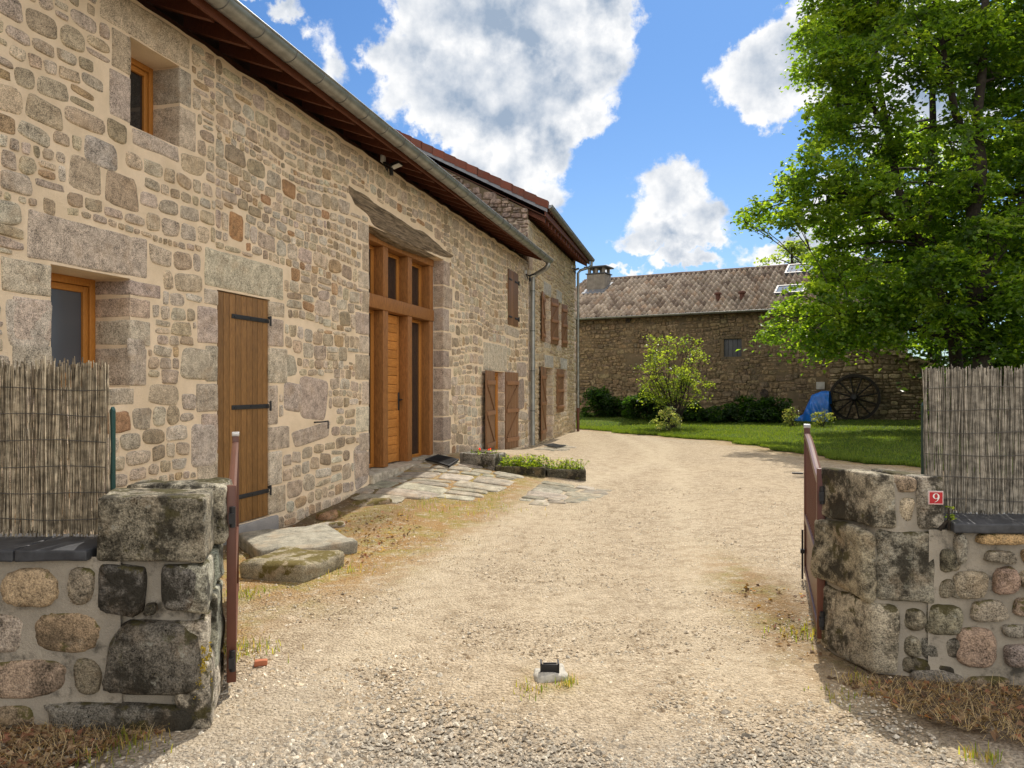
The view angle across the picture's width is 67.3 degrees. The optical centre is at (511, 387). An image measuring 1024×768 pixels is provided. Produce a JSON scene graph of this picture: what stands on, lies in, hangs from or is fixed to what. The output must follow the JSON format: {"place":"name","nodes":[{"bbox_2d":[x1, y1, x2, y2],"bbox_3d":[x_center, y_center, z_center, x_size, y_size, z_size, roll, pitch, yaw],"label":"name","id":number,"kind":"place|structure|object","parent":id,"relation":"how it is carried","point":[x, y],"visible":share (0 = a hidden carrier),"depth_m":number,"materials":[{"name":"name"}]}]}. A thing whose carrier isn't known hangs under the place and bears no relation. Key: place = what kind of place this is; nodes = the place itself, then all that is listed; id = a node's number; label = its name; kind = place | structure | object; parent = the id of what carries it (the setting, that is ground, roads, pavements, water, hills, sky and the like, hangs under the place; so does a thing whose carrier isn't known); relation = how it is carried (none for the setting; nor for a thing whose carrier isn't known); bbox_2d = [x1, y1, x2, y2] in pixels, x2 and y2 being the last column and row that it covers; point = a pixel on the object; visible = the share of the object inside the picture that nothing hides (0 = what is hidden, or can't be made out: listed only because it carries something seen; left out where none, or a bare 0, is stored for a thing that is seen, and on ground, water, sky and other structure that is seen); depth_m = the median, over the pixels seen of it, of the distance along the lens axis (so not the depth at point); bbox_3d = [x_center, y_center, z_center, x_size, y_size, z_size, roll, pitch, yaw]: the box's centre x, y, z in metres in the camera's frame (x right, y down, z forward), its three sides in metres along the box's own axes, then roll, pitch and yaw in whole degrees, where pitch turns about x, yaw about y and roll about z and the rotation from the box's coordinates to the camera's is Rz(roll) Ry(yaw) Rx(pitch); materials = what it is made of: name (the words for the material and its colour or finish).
{"place":"outdoors","nodes":[
{"label":"outdoors","id":0,"kind":"place"},
{"bbox_2d":[0,429,1023,767],"bbox_3d":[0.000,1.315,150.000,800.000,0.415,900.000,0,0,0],"label":"gravel yard","id":1,"kind":"structure","parent":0,"point":[706,473],"depth_m":4.81,"materials":[{"name":"beige gravel"}]},
{"bbox_2d":[0,533,121,727],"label":"garden wall","id":2,"kind":"structure","parent":1,"relation":"on","point":[59,628],"depth_m":3.35,"materials":[{"name":"stone"}]},
{"bbox_2d":[0,356,110,536],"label":"reed screen","id":3,"kind":"object","parent":2,"relation":"on","point":[87,434],"visible":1,"depth_m":3.61,"materials":[{"name":"wicker"}]},
{"bbox_2d":[110,407,115,491],"bbox_3d":[-1.895,0.796,3.648,0.016,1.408,0.032,0,0,0],"label":"fence post","id":4,"kind":"object","parent":1,"relation":"on","point":[113,449],"visible":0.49,"depth_m":3.64,"materials":[{"name":"green metal"}]},
{"bbox_2d":[44,478,230,731],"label":"gate pillar","id":5,"kind":"structure","parent":1,"relation":"on","point":[160,590],"depth_m":3.34,"materials":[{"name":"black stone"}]},
{"bbox_2d":[227,432,238,682],"bbox_3d":[-1.699,0.897,4.574,0.135,1.165,1.853,0,0,-19],"label":"gate leaf","id":6,"kind":"object","parent":1,"relation":"on","point":[232,558],"visible":0.99,"depth_m":3.75,"materials":[{"name":"paint"}]},
{"bbox_2d":[253,660,266,666],"bbox_3d":[-1.361,1.490,4.152,0.072,0.031,0.042,0,0,-17],"label":"brick fragment","id":7,"kind":"object","parent":1,"relation":"on","point":[259,663],"visible":1,"depth_m":4.14,"materials":[{"name":"orange brick"}]},
{"bbox_2d":[0,0,553,544],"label":"barn house","id":8,"kind":"structure","parent":1,"relation":"on","point":[186,186],"depth_m":7.57,"materials":[{"name":"stone"}]},
{"bbox_2d":[51,273,95,386],"bbox_3d":[-3.630,-0.435,5.916,0.320,0.870,0.760,0,0,15],"label":"window frame","id":9,"kind":"structure","parent":8,"relation":"in","point":[73,298],"depth_m":6.05,"materials":[{"name":"brown wood"}]},
{"bbox_2d":[130,57,152,134],"bbox_3d":[-3.278,-2.455,6.521,0.070,0.710,0.590,0,0,15],"label":"window frame","id":10,"kind":"structure","parent":8,"relation":"in","point":[141,75],"depth_m":6.69,"materials":[{"name":"brown wood"}]},
{"bbox_2d":[369,310,373,467],"bbox_3d":[-2.149,0.018,10.976,0.070,2.295,0.681,0,0,15],"label":"window frame","id":11,"kind":"structure","parent":8,"relation":"in","point":[371,312],"depth_m":11.26,"materials":[{"name":"brown wood"}]},
{"bbox_2d":[369,245,373,293],"bbox_3d":[-2.149,-1.699,10.976,0.070,0.738,0.681,0,0,15],"label":"window frame","id":12,"kind":"structure","parent":8,"relation":"in","point":[371,249],"depth_m":11.26,"materials":[{"name":"brown wood"}]},
{"bbox_2d":[380,155,402,175],"bbox_3d":[-1.688,-3.102,10.763,0.250,0.273,0.228,0,0,15],"label":"floodlight","id":13,"kind":"object","parent":8,"relation":"attached to","point":[395,165],"visible":1,"depth_m":10.72,"materials":[{"name":"white plastic"}]},
{"bbox_2d":[388,253,398,300],"bbox_3d":[-1.920,-1.699,11.840,0.070,0.738,0.756,0,0,15],"label":"window frame","id":14,"kind":"structure","parent":8,"relation":"in","point":[393,261],"depth_m":12.07,"materials":[{"name":"brown wood"}]},
{"bbox_2d":[388,314,402,462],"bbox_3d":[-1.870,0.020,11.827,0.134,2.290,0.738,0,0,15],"label":"front door","id":15,"kind":"structure","parent":8,"relation":"in","point":[394,399],"depth_m":11.99,"materials":[{"name":"brown wood"}]},
{"bbox_2d":[412,319,420,457],"bbox_3d":[-1.678,0.018,12.752,0.070,2.295,0.779,0,0,15],"label":"window frame","id":16,"kind":"structure","parent":8,"relation":"in","point":[416,325],"depth_m":13.00,"materials":[{"name":"brown wood"}]},
{"bbox_2d":[412,263,420,306],"bbox_3d":[-1.678,-1.699,12.752,0.070,0.738,0.779,0,0,15],"label":"window frame","id":17,"kind":"structure","parent":8,"relation":"in","point":[416,269],"depth_m":13.00,"materials":[{"name":"brown wood"}]},
{"bbox_2d":[495,372,497,449],"bbox_3d":[-0.455,0.525,16.666,0.070,1.710,0.850,0,0,15],"label":"window frame","id":18,"kind":"structure","parent":8,"relation":"in","point":[496,373],"depth_m":17.00,"materials":[{"name":"brown wood"}]},
{"bbox_2d":[524,270,535,281],"bbox_3d":[0.438,-2.721,18.786,0.250,0.273,0.228,0,0,15],"label":"floodlight","id":19,"kind":"object","parent":8,"relation":"attached to","point":[527,275],"visible":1,"depth_m":18.74,"materials":[{"name":"white plastic"}]},
{"bbox_2d":[239,546,343,582],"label":"stone slab","id":20,"kind":"structure","parent":1,"relation":"on","point":[294,564],"depth_m":6.01,"materials":[{"name":"stone"}]},
{"bbox_2d":[239,524,359,557],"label":"stone slab","id":21,"kind":"structure","parent":1,"relation":"on","point":[254,543],"depth_m":7.00,"materials":[{"name":"stone"}]},
{"bbox_2d":[314,508,341,521],"bbox_3d":[-2.108,1.455,8.774,0.303,0.136,0.195,0,0,-41],"label":"loose stone","id":22,"kind":"object","parent":1,"relation":"on","point":[322,515],"visible":0.94,"depth_m":8.70,"materials":[{"name":"stone"}]},
{"bbox_2d":[322,521,345,527],"bbox_3d":[-1.956,1.505,8.306,0.329,0.097,0.202,0,0,-22],"label":"loose stone","id":23,"kind":"object","parent":1,"relation":"on","point":[337,524],"visible":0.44,"depth_m":8.26,"materials":[{"name":"stone"}]},
{"bbox_2d":[351,497,390,506],"bbox_3d":[-1.733,1.427,9.482,0.473,0.105,0.284,0,0,-39],"label":"loose stone","id":24,"kind":"object","parent":1,"relation":"on","point":[367,502],"visible":0.88,"depth_m":9.40,"materials":[{"name":"stone"}]},
{"bbox_2d":[262,129,594,446],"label":"tall house","id":25,"kind":"structure","parent":1,"relation":"on","point":[540,223],"depth_m":21.14,"materials":[{"name":"stone"}]},
{"bbox_2d":[351,454,524,502],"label":"flagstone paving","id":26,"kind":"structure","parent":1,"relation":"on","point":[420,487],"depth_m":10.56,"materials":[{"name":"stone"}]},
{"bbox_2d":[425,454,458,466],"bbox_3d":[-1.129,1.160,12.215,0.500,0.078,1.296,0,0,-31],"label":"doormat","id":27,"kind":"object","parent":26,"relation":"on","point":[447,461],"visible":1,"depth_m":12.08,"materials":[{"name":"rubber"}]},
{"bbox_2d":[460,451,505,469],"bbox_3d":[-0.457,1.162,12.122,0.629,0.282,0.431,0,0,26],"label":"stone trough","id":28,"kind":"object","parent":26,"relation":"on","point":[489,460],"visible":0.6,"depth_m":11.93,"materials":[{"name":"stone"}]},
{"bbox_2d":[471,448,496,453],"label":"flowering plant","id":29,"kind":"object","parent":28,"relation":"in","point":[483,452],"visible":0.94,"depth_m":12.14,"materials":[{"name":"green plant"}]},
{"bbox_2d":[0,510,1023,767],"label":"dead leaves","id":30,"kind":"object","parent":1,"relation":"on","point":[130,732],"visible":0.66,"depth_m":3.42,"materials":[{"name":"brown plant"}]},
{"bbox_2d":[0,663,1023,767],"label":"straw","id":31,"kind":"object","parent":1,"relation":"on","point":[875,696],"visible":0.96,"depth_m":3.44,"materials":[{"name":"brown plant"}]},
{"bbox_2d":[496,464,547,477],"bbox_3d":[0.156,1.306,11.904,0.769,0.216,0.435,0,0,10],"label":"stone trough","id":32,"kind":"object","parent":1,"relation":"on","point":[538,471],"visible":0.45,"depth_m":11.69,"materials":[{"name":"stone"}]},
{"bbox_2d":[497,453,550,468],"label":"sedum plant","id":33,"kind":"object","parent":32,"relation":"in","point":[506,461],"visible":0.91,"depth_m":11.86,"materials":[{"name":"green plant"}]},
{"bbox_2d":[41,490,1003,767],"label":"weeds","id":34,"kind":"object","parent":1,"relation":"on","point":[565,682],"visible":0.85,"depth_m":3.83,"materials":[{"name":"green plant"}]},
{"bbox_2d":[531,659,567,680],"bbox_3d":[0.198,1.474,3.986,0.200,0.133,0.192,0,0,0],"label":"gate stop","id":35,"kind":"object","parent":1,"relation":"on","point":[548,671],"visible":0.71,"depth_m":3.93,"materials":[{"name":"concrete"}]},
{"bbox_2d":[534,444,576,450],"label":"flagstone paving","id":36,"kind":"structure","parent":1,"relation":"on","point":[565,448],"depth_m":18.35,"materials":[{"name":"stone"}]},
{"bbox_2d":[544,443,565,447],"bbox_3d":[1.066,1.438,19.109,0.442,0.062,1.716,0,0,-13],"label":"doormat","id":37,"kind":"object","parent":36,"relation":"on","point":[554,445],"visible":1,"depth_m":18.86,"materials":[{"name":"rubber"}]},
{"bbox_2d":[519,481,611,505],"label":"flagstone paving","id":38,"kind":"structure","parent":1,"relation":"on","point":[550,491],"depth_m":10.38,"materials":[{"name":"stone"}]},
{"bbox_2d":[547,467,585,480],"bbox_3d":[0.838,1.364,11.958,0.613,0.225,0.434,0,0,2],"label":"stone trough","id":39,"kind":"object","parent":1,"relation":"on","point":[578,474],"visible":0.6,"depth_m":11.75,"materials":[{"name":"stone"}]},
{"bbox_2d":[545,457,589,468],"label":"sedum plant","id":40,"kind":"object","parent":39,"relation":"in","point":[568,466],"visible":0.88,"depth_m":11.91,"materials":[{"name":"green plant"}]},
{"bbox_2d":[792,424,824,638],"bbox_3d":[1.987,0.882,5.192,0.135,1.195,1.718,0,0,18],"label":"gate leaf","id":41,"kind":"object","parent":1,"relation":"on","point":[814,494],"visible":0.77,"depth_m":5.12,"materials":[{"name":"paint"}]},
{"bbox_2d":[795,391,831,421],"bbox_3d":[10.882,0.712,28.175,1.440,1.170,1.008,0,0,29],"label":"tarpaulin","id":42,"kind":"object","parent":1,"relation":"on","point":[818,401],"visible":0.73,"depth_m":27.75,"materials":[{"name":"blue plastic"}]},
{"bbox_2d":[813,466,966,676],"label":"gate pillar","id":43,"kind":"structure","parent":1,"relation":"on","point":[873,570],"depth_m":3.98,"materials":[{"name":"stone"}]},
{"bbox_2d":[928,491,942,504],"bbox_3d":[2.151,0.561,3.904,0.074,0.070,0.010,0,0,7],"label":"number plate","id":44,"kind":"object","parent":43,"relation":"attached to","point":[935,497],"visible":1,"depth_m":3.90,"materials":[{"name":"red metal"}]},
{"bbox_2d":[921,402,926,474],"bbox_3d":[2.276,0.791,4.253,0.016,1.418,0.032,0,0,0],"label":"fence post","id":45,"kind":"object","parent":1,"relation":"on","point":[922,458],"visible":0.29,"depth_m":4.25,"materials":[{"name":"metal"}]},
{"bbox_2d":[910,512,1023,685],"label":"garden wall","id":46,"kind":"structure","parent":1,"relation":"on","point":[989,550],"depth_m":3.91,"materials":[{"name":"stone"}]},
{"bbox_2d":[937,506,956,530],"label":"nettle plant","id":47,"kind":"object","parent":46,"relation":"on","point":[948,518],"visible":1,"depth_m":3.93,"materials":[{"name":"green plant"}]},
{"bbox_2d":[922,364,1023,514],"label":"reed screen","id":48,"kind":"object","parent":46,"relation":"on","point":[1005,492],"visible":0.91,"depth_m":4.17,"materials":[{"name":"wicker"}]},
{"bbox_2d":[238,0,1022,364],"label":"sky","id":49,"kind":"structure","parent":0,"point":[646,125],"materials":[{"name":"blue"}]},
{"bbox_2d":[576,412,1012,475],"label":"lawn","id":50,"kind":"structure","parent":0,"point":[605,420],"depth_m":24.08,"materials":[{"name":"green plant"}]},
{"bbox_2d":[580,386,619,417],"bbox_3d":[3.606,0.585,31.047,1.912,1.317,1.616,0,0,0],"label":"hydrangea bush","id":51,"kind":"object","parent":50,"relation":"on","point":[599,398],"visible":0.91,"depth_m":30.73,"materials":[{"name":"green plant"}]},
{"bbox_2d":[599,396,636,416],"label":"hydrangea bush","id":52,"kind":"object","parent":50,"relation":"on","point":[618,408],"visible":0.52,"depth_m":30.68,"materials":[{"name":"green plant"}]},
{"bbox_2d":[621,389,663,420],"bbox_3d":[5.232,0.667,29.407,2.206,1.228,1.432,0,0,17],"label":"hydrangea bush","id":53,"kind":"object","parent":50,"relation":"on","point":[640,409],"visible":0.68,"depth_m":29.24,"materials":[{"name":"green plant"}]},
{"bbox_2d":[648,406,682,430],"bbox_3d":[5.025,1.031,24.979,1.206,0.874,0.816,0,0,0],"label":"pale shrub","id":54,"kind":"object","parent":50,"relation":"on","point":[673,417],"visible":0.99,"depth_m":24.98,"materials":[{"name":"green plant"}]},
{"bbox_2d":[631,333,715,427],"bbox_3d":[5.459,-0.216,26.323,2.688,3.336,2.715,0,0,33],"label":"tall shrub","id":55,"kind":"object","parent":50,"relation":"on","point":[667,399],"visible":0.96,"depth_m":26.32,"materials":[{"name":"green plant"}]},
{"bbox_2d":[678,401,716,420],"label":"hydrangea bush","id":56,"kind":"object","parent":50,"relation":"on","point":[697,414],"visible":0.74,"depth_m":28.67,"materials":[{"name":"green plant"}]},
{"bbox_2d":[576,257,907,415],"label":"tiled barn","id":57,"kind":"structure","parent":50,"relation":"on","point":[718,312],"depth_m":32.03,"materials":[{"name":"brown stone"}]},
{"bbox_2d":[704,395,781,422],"bbox_3d":[8.507,0.800,28.284,2.845,1.070,1.922,0,0,0],"label":"hydrangea bush","id":58,"kind":"object","parent":50,"relation":"on","point":[733,409],"visible":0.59,"depth_m":28.18,"materials":[{"name":"green plant"}]},
{"bbox_2d":[747,396,796,422],"bbox_3d":[9.225,0.807,27.603,1.868,1.021,1.427,0,0,-26],"label":"hydrangea bush","id":59,"kind":"object","parent":50,"relation":"on","point":[765,406],"visible":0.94,"depth_m":27.37,"materials":[{"name":"green plant"}]},
{"bbox_2d":[753,238,811,266],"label":"broadleaf tree","id":60,"kind":"object","parent":50,"relation":"on","point":[796,247],"visible":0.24,"depth_m":47.80,"materials":[{"name":"green plant"}]},
{"bbox_2d":[782,405,799,426],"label":"rose bush","id":61,"kind":"object","parent":50,"relation":"on","point":[789,420],"visible":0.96,"depth_m":25.73,"materials":[{"name":"green plant"}]},
{"bbox_2d":[810,408,835,426],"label":"rose bush","id":62,"kind":"object","parent":50,"relation":"on","point":[818,413],"visible":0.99,"depth_m":25.22,"materials":[{"name":"green plant"}]},
{"bbox_2d":[724,0,968,432],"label":"lime tree","id":63,"kind":"object","parent":50,"relation":"on","point":[856,197],"visible":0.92,"depth_m":20.47,"materials":[{"name":"green plant"}]},
{"bbox_2d":[818,193,886,257],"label":"broadleaf tree","id":64,"kind":"object","parent":50,"relation":"on","point":[861,254],"visible":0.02,"depth_m":43.69,"materials":[{"name":"green plant"}]},
{"bbox_2d":[830,374,880,419],"bbox_3d":[12.415,0.370,27.886,1.720,1.720,0.350,0,-8,29],"label":"cart wheel","id":65,"kind":"object","parent":50,"relation":"on","point":[854,397],"visible":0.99,"depth_m":27.86,"materials":[{"name":"brown wood"}]},
{"bbox_2d":[830,339,947,419],"bbox_3d":[14.393,-0.225,29.337,3.975,3.850,4.154,0,0,29],"label":"lean to shed","id":66,"kind":"object","parent":50,"relation":"on","point":[896,403],"visible":0.48,"depth_m":27.67,"materials":[{"name":"stone"}]},
{"bbox_2d":[785,0,1023,435],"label":"maple tree","id":67,"kind":"object","parent":50,"relation":"on","point":[981,45],"visible":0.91,"depth_m":19.07,"materials":[{"name":"green plant"}]},
{"bbox_2d":[911,362,949,420],"bbox_3d":[14.168,0.156,25.329,1.973,2.085,1.455,0,0,0],"label":"hedge bush","id":68,"kind":"object","parent":50,"relation":"on","point":[944,367],"visible":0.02,"depth_m":25.49,"materials":[{"name":"green plant"}]},
{"bbox_2d":[895,149,966,419],"bbox_3d":[14.905,-3.643,26.809,4.115,9.631,3.254,0,0,0],"label":"broadleaf tree","id":69,"kind":"object","parent":50,"relation":"on","point":[916,345],"visible":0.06,"depth_m":26.89,"materials":[{"name":"green plant"}]},
{"bbox_2d":[901,334,995,365],"bbox_3d":[16.509,-1.825,28.788,5.724,5.924,4.208,0,0,0],"label":"broadleaf tree","id":70,"kind":"object","parent":50,"relation":"on","point":[967,360],"visible":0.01,"depth_m":28.32,"materials":[{"name":"green plant"}]},
{"bbox_2d":[878,194,1023,391],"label":"broadleaf tree","id":71,"kind":"object","parent":50,"relation":"on","point":[932,351],"visible":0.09,"depth_m":24.14,"materials":[{"name":"green plant"}]},
{"bbox_2d":[918,362,1004,423],"bbox_3d":[14.370,0.166,23.508,3.296,2.169,2.476,0,0,0],"label":"hedge bush","id":72,"kind":"object","parent":50,"relation":"on","point":[945,386],"visible":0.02,"depth_m":23.89,"materials":[{"name":"green plant"}]},
{"bbox_2d":[937,346,1023,428],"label":"hedge bush","id":73,"kind":"object","parent":50,"relation":"on","point":[997,363],"visible":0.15,"depth_m":22.24,"materials":[{"name":"green plant"}]}
]}

